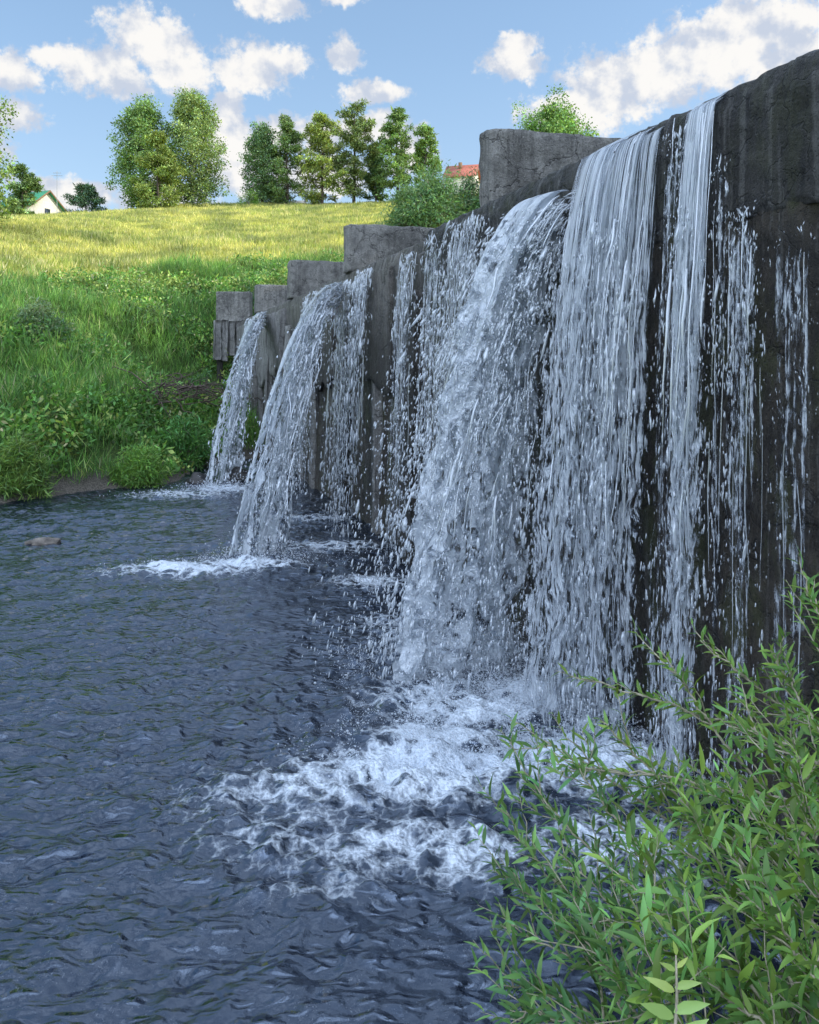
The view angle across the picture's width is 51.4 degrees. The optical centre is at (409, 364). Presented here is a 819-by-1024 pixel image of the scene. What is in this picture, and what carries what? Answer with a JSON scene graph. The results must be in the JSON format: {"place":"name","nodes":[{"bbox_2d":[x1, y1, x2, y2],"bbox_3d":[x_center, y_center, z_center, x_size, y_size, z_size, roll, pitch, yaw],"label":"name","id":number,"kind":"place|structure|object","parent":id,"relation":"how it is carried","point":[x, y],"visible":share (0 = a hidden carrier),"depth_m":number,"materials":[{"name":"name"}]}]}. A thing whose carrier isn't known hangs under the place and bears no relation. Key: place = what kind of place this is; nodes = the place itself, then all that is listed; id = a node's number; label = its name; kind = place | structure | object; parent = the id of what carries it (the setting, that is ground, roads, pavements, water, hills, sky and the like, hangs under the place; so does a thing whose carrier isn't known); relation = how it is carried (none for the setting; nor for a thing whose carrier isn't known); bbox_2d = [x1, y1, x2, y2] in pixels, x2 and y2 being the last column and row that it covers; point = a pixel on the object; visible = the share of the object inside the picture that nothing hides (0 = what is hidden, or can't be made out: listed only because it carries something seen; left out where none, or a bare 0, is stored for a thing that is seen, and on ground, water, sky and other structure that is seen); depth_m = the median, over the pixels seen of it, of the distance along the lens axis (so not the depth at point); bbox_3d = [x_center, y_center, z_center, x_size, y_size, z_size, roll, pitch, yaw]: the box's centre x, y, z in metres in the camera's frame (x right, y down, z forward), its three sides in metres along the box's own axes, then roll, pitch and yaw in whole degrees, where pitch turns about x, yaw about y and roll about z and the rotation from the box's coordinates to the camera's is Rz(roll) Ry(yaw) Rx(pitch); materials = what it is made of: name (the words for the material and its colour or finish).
{"place":"outdoors","nodes":[
{"label":"outdoors","id":0,"kind":"place"},
{"bbox_2d":[0,206,811,1023],"bbox_3d":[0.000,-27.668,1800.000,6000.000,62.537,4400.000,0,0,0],"label":"ground","id":1,"kind":"structure","parent":0,"point":[90,482],"depth_m":21.64,"materials":[{"name":"green plant"}]},
{"bbox_2d":[0,95,19,229],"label":"birch tree","id":2,"kind":"object","parent":1,"relation":"on","point":[3,175],"visible":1,"depth_m":48.15,"materials":[{"name":"green plant"}]},
{"bbox_2d":[1,162,44,214],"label":"pine tree","id":3,"kind":"object","parent":1,"relation":"on","point":[29,183],"visible":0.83,"depth_m":83.62,"materials":[{"name":"green plant"}]},
{"bbox_2d":[0,427,60,501],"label":"shrub","id":4,"kind":"object","parent":1,"relation":"on","point":[27,461],"visible":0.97,"depth_m":15.13,"materials":[{"name":"green plant"}]},
{"bbox_2d":[0,190,65,213],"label":"house","id":5,"kind":"structure","parent":1,"relation":"on","point":[47,201],"depth_m":110.82,"materials":[{"name":"white paint"}]},
{"bbox_2d":[8,294,75,359],"bbox_3d":[-10.230,-0.974,23.563,2.136,2.144,2.125,0,0,28],"label":"shrub","id":6,"kind":"object","parent":1,"relation":"on","point":[36,314],"visible":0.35,"depth_m":23.16,"materials":[{"name":"green plant"}]},
{"bbox_2d":[61,182,106,212],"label":"pine tree","id":7,"kind":"object","parent":1,"relation":"on","point":[84,196],"visible":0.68,"depth_m":89.64,"materials":[{"name":"green plant"}]},
{"bbox_2d":[61,383,138,446],"bbox_3d":[-6.809,1.096,18.555,1.665,1.471,1.591,0,0,0],"label":"shrub","id":8,"kind":"object","parent":1,"relation":"on","point":[116,402],"visible":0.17,"depth_m":18.46,"materials":[{"name":"green plant"}]},
{"bbox_2d":[105,440,177,488],"bbox_3d":[-5.294,2.017,16.693,1.321,1.155,1.355,0,0,30],"label":"shrub","id":9,"kind":"object","parent":1,"relation":"on","point":[145,462],"visible":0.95,"depth_m":16.53,"materials":[{"name":"green plant"}]},
{"bbox_2d":[103,92,181,208],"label":"birch tree","id":10,"kind":"object","parent":1,"relation":"on","point":[137,125],"visible":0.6,"depth_m":88.64,"materials":[{"name":"green plant"}]},
{"bbox_2d":[105,297,179,339],"bbox_3d":[-9.490,-1.546,29.930,2.769,1.737,2.387,0,0,0],"label":"shrub","id":11,"kind":"object","parent":1,"relation":"on","point":[154,313],"visible":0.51,"depth_m":29.62,"materials":[{"name":"green plant"}]},
{"bbox_2d":[128,129,187,208],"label":"pine tree","id":12,"kind":"object","parent":1,"relation":"on","point":[154,159],"visible":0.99,"depth_m":85.44,"materials":[{"name":"green plant"}]},
{"bbox_2d":[0,243,343,496],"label":"undergrowth","id":13,"kind":"object","parent":1,"relation":"on","point":[89,362],"visible":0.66,"depth_m":23.10,"materials":[{"name":"green plant"}]},
{"bbox_2d":[74,365,276,418],"bbox_3d":[-5.862,0.681,21.477,5.536,1.361,2.262,0,0,0],"label":"brushwood","id":14,"kind":"object","parent":13,"relation":"on","point":[181,389],"visible":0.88,"depth_m":21.28,"materials":[{"name":"plant"}]},
{"bbox_2d":[57,200,305,212],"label":"fence","id":15,"kind":"object","parent":1,"relation":"on","point":[303,201],"visible":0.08,"depth_m":97.08,"materials":[{"name":"grey metal"}]},
{"bbox_2d":[146,409,222,470],"bbox_3d":[-5.269,1.764,19.602,2.141,1.506,1.870,0,0,0],"label":"shrub","id":16,"kind":"object","parent":1,"relation":"on","point":[181,434],"visible":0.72,"depth_m":19.38,"materials":[{"name":"green plant"}]},
{"bbox_2d":[159,86,231,206],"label":"birch tree","id":17,"kind":"object","parent":1,"relation":"on","point":[193,113],"visible":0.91,"depth_m":89.94,"materials":[{"name":"green plant"}]},
{"bbox_2d":[186,368,228,422],"bbox_3d":[-5.782,0.989,23.983,1.536,1.955,1.577,0,0,0],"label":"shrub","id":18,"kind":"object","parent":1,"relation":"on","point":[201,375],"visible":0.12,"depth_m":23.87,"materials":[{"name":"green plant"}]},
{"bbox_2d":[213,320,242,382],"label":"wing wall","id":19,"kind":"structure","parent":1,"relation":"on","point":[225,334],"depth_m":29.62,"materials":[{"name":"wood"}]},
{"bbox_2d":[216,291,252,320],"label":"concrete pier","id":20,"kind":"structure","parent":19,"relation":"on","point":[234,306],"depth_m":30.94,"materials":[{"name":"grey concrete"}]},
{"bbox_2d":[0,192,476,305],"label":"meadow grass","id":21,"kind":"structure","parent":1,"relation":"on","point":[172,238],"depth_m":53.00,"materials":[{"name":"plant"}]},
{"bbox_2d":[234,188,261,206],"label":"bush","id":22,"kind":"object","parent":1,"relation":"on","point":[249,199],"visible":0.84,"depth_m":88.84,"materials":[{"name":"green plant"}]},
{"bbox_2d":[243,281,272,315],"bbox_3d":[-5.601,-2.263,33.016,2.723,2.017,2.670,0,0,0],"label":"shrub","id":23,"kind":"object","parent":1,"relation":"on","point":[252,286],"visible":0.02,"depth_m":32.51,"materials":[{"name":"green plant"}]},
{"bbox_2d":[237,121,291,202],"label":"birch tree","id":24,"kind":"object","parent":1,"relation":"on","point":[261,142],"visible":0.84,"depth_m":91.01,"materials":[{"name":"green plant"}]},
{"bbox_2d":[261,114,310,204],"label":"pine tree","id":25,"kind":"object","parent":1,"relation":"on","point":[288,136],"visible":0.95,"depth_m":90.52,"materials":[{"name":"green plant"}]},
{"bbox_2d":[294,110,350,204],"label":"pine tree","id":26,"kind":"object","parent":1,"relation":"on","point":[318,135],"visible":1,"depth_m":89.40,"materials":[{"name":"green plant"}]},
{"bbox_2d":[323,97,380,202],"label":"pine tree","id":27,"kind":"object","parent":1,"relation":"on","point":[359,128],"visible":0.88,"depth_m":91.12,"materials":[{"name":"green plant"}]},
{"bbox_2d":[362,140,389,201],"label":"pine tree","id":28,"kind":"object","parent":1,"relation":"on","point":[372,172],"visible":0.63,"depth_m":92.65,"materials":[{"name":"green plant"}]},
{"bbox_2d":[372,105,425,200],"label":"pine tree","id":29,"kind":"object","parent":1,"relation":"on","point":[393,130],"visible":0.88,"depth_m":89.32,"materials":[{"name":"green plant"}]},
{"bbox_2d":[407,121,442,191],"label":"pine tree","id":30,"kind":"object","parent":1,"relation":"on","point":[421,155],"visible":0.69,"depth_m":90.68,"materials":[{"name":"green plant"}]},
{"bbox_2d":[371,158,479,227],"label":"willow bush","id":31,"kind":"object","parent":1,"relation":"on","point":[436,209],"visible":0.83,"depth_m":58.55,"materials":[{"name":"green plant"}]},
{"bbox_2d":[444,162,479,191],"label":"house","id":32,"kind":"structure","parent":1,"relation":"on","point":[464,168],"depth_m":128.47,"materials":[{"name":"red tile"}]},
{"bbox_2d":[454,166,479,211],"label":"willow bush","id":33,"kind":"object","parent":1,"relation":"on","point":[467,184],"visible":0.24,"depth_m":61.61,"materials":[{"name":"green plant"}]},
{"bbox_2d":[236,49,818,861],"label":"dam wall","id":34,"kind":"structure","parent":1,"relation":"on","point":[766,131],"depth_m":4.89,"materials":[{"name":"concrete"}]},
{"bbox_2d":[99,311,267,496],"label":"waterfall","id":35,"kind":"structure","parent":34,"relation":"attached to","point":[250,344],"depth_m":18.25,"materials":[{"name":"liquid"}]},
{"bbox_2d":[240,317,252,413],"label":"waterfall","id":36,"kind":"structure","parent":34,"relation":"attached to","point":[246,323],"depth_m":25.17,"materials":[{"name":"white liquid"}]},
{"bbox_2d":[254,284,288,313],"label":"concrete pier","id":37,"kind":"structure","parent":34,"relation":"on","point":[268,296],"depth_m":25.15,"materials":[{"name":"grey concrete"}]},
{"bbox_2d":[290,291,318,492],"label":"waterfall","id":38,"kind":"structure","parent":34,"relation":"attached to","point":[306,302],"depth_m":16.05,"materials":[{"name":"white liquid"}]},
{"bbox_2d":[287,260,344,299],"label":"concrete pier","id":39,"kind":"structure","parent":34,"relation":"on","point":[305,277],"depth_m":19.67,"materials":[{"name":"grey concrete"}]},
{"bbox_2d":[315,265,372,536],"bbox_3d":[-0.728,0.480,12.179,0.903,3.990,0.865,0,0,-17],"label":"waterfall","id":40,"kind":"structure","parent":34,"relation":"attached to","point":[358,286],"depth_m":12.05,"materials":[{"name":"white liquid"}]},
{"bbox_2d":[343,224,433,273],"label":"concrete pier","id":41,"kind":"structure","parent":34,"relation":"on","point":[365,244],"depth_m":14.10,"materials":[{"name":"grey concrete"}]},
{"bbox_2d":[375,251,417,564],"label":"waterfall","id":42,"kind":"structure","parent":34,"relation":"attached to","point":[402,298],"depth_m":10.22,"materials":[{"name":"white liquid"}]},
{"bbox_2d":[405,230,449,572],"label":"waterfall","id":43,"kind":"structure","parent":34,"relation":"attached to","point":[435,274],"depth_m":9.21,"materials":[{"name":"white liquid"}]},
{"bbox_2d":[409,207,493,623],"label":"waterfall","id":44,"kind":"structure","parent":34,"relation":"attached to","point":[470,225],"depth_m":8.28,"materials":[{"name":"white liquid"}]},
{"bbox_2d":[271,190,641,816],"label":"waterfall","id":45,"kind":"structure","parent":34,"relation":"attached to","point":[524,248],"depth_m":6.42,"materials":[{"name":"liquid"}]},
{"bbox_2d":[479,129,621,206],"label":"concrete pier","id":46,"kind":"structure","parent":34,"relation":"on","point":[511,160],"depth_m":8.40,"materials":[{"name":"grey concrete"}]},
{"bbox_2d":[472,127,716,795],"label":"waterfall","id":47,"kind":"structure","parent":34,"relation":"attached to","point":[612,242],"depth_m":5.53,"materials":[{"name":"white liquid"}]},
{"bbox_2d":[580,94,725,799],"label":"waterfall","id":48,"kind":"structure","parent":34,"relation":"attached to","point":[698,131],"depth_m":4.79,"materials":[{"name":"white liquid"}]},
{"bbox_2d":[631,118,686,765],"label":"waterfall","id":49,"kind":"structure","parent":34,"relation":"attached to","point":[662,464],"depth_m":5.02,"materials":[{"name":"white liquid"}]},
{"bbox_2d":[690,154,732,781],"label":"waterfall","id":50,"kind":"structure","parent":34,"relation":"attached to","point":[720,238],"depth_m":4.67,"materials":[{"name":"white liquid"}]},
{"bbox_2d":[704,200,769,820],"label":"waterfall","id":51,"kind":"structure","parent":34,"relation":"attached to","point":[746,310],"depth_m":4.48,"materials":[{"name":"white liquid"}]},
{"bbox_2d":[759,221,818,844],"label":"waterfall","id":52,"kind":"structure","parent":34,"relation":"attached to","point":[786,300],"depth_m":4.15,"materials":[{"name":"white liquid"}]},
{"bbox_2d":[512,83,599,136],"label":"broadleaf tree","id":53,"kind":"object","parent":1,"relation":"on","point":[558,119],"visible":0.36,"depth_m":60.70,"materials":[{"name":"green plant"}]},
{"bbox_2d":[464,712,708,1023],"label":"willow shrub","id":54,"kind":"object","parent":1,"relation":"on","point":[586,935],"visible":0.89,"depth_m":1.71,"materials":[{"name":"green plant"}]},
{"bbox_2d":[499,550,818,931],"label":"willow shrub","id":55,"kind":"object","parent":1,"relation":"on","point":[812,725],"visible":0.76,"depth_m":2.15,"materials":[{"name":"green plant"}]},
{"bbox_2d":[640,941,709,1023],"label":"weed sprig","id":56,"kind":"object","parent":1,"relation":"on","point":[662,1011],"visible":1,"depth_m":1.23,"materials":[{"name":"green plant"}]},
{"bbox_2d":[579,704,818,1023],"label":"willow shrub","id":57,"kind":"object","parent":1,"relation":"on","point":[771,921],"visible":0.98,"depth_m":1.48,"materials":[{"name":"green plant"}]},
{"bbox_2d":[647,931,818,1023],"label":"grass","id":58,"kind":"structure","parent":1,"relation":"on","point":[787,1017],"depth_m":2.84,"materials":[{"name":"green plant"}]},
{"bbox_2d":[0,458,818,1023],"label":"pool water","id":59,"kind":"structure","parent":0,"point":[180,842],"depth_m":4.68,"materials":[{"name":"blue liquid"}]},
{"bbox_2d":[24,537,61,544],"bbox_3d":[-4.919,2.381,11.390,0.519,0.160,0.231,0,0,0],"label":"rock","id":60,"kind":"object","parent":59,"relation":"in","point":[42,540],"visible":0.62,"depth_m":11.32,"materials":[{"name":"grey stone"}]},
{"bbox_2d":[184,472,209,483],"bbox_3d":[-4.285,2.352,17.145,0.520,0.383,0.471,0,0,0],"label":"rock","id":61,"kind":"object","parent":59,"relation":"in","point":[195,478],"visible":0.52,"depth_m":17.03,"materials":[{"name":"grey stone"}]},
{"bbox_2d":[90,282,347,575],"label":"waterfall","id":62,"kind":"structure","parent":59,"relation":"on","point":[309,331],"depth_m":11.45,"materials":[{"name":"liquid"}]},
{"bbox_2d":[222,466,250,480],"bbox_3d":[-3.588,2.337,17.744,0.646,0.452,0.562,0,0,0],"label":"rock","id":63,"kind":"object","parent":59,"relation":"in","point":[236,471],"visible":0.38,"depth_m":17.58,"materials":[{"name":"grey stone"}]},
{"bbox_2d":[0,0,818,211],"label":"sky","id":64,"kind":"structure","parent":0,"point":[459,68],"materials":[{"name":"blue"}]}
]}

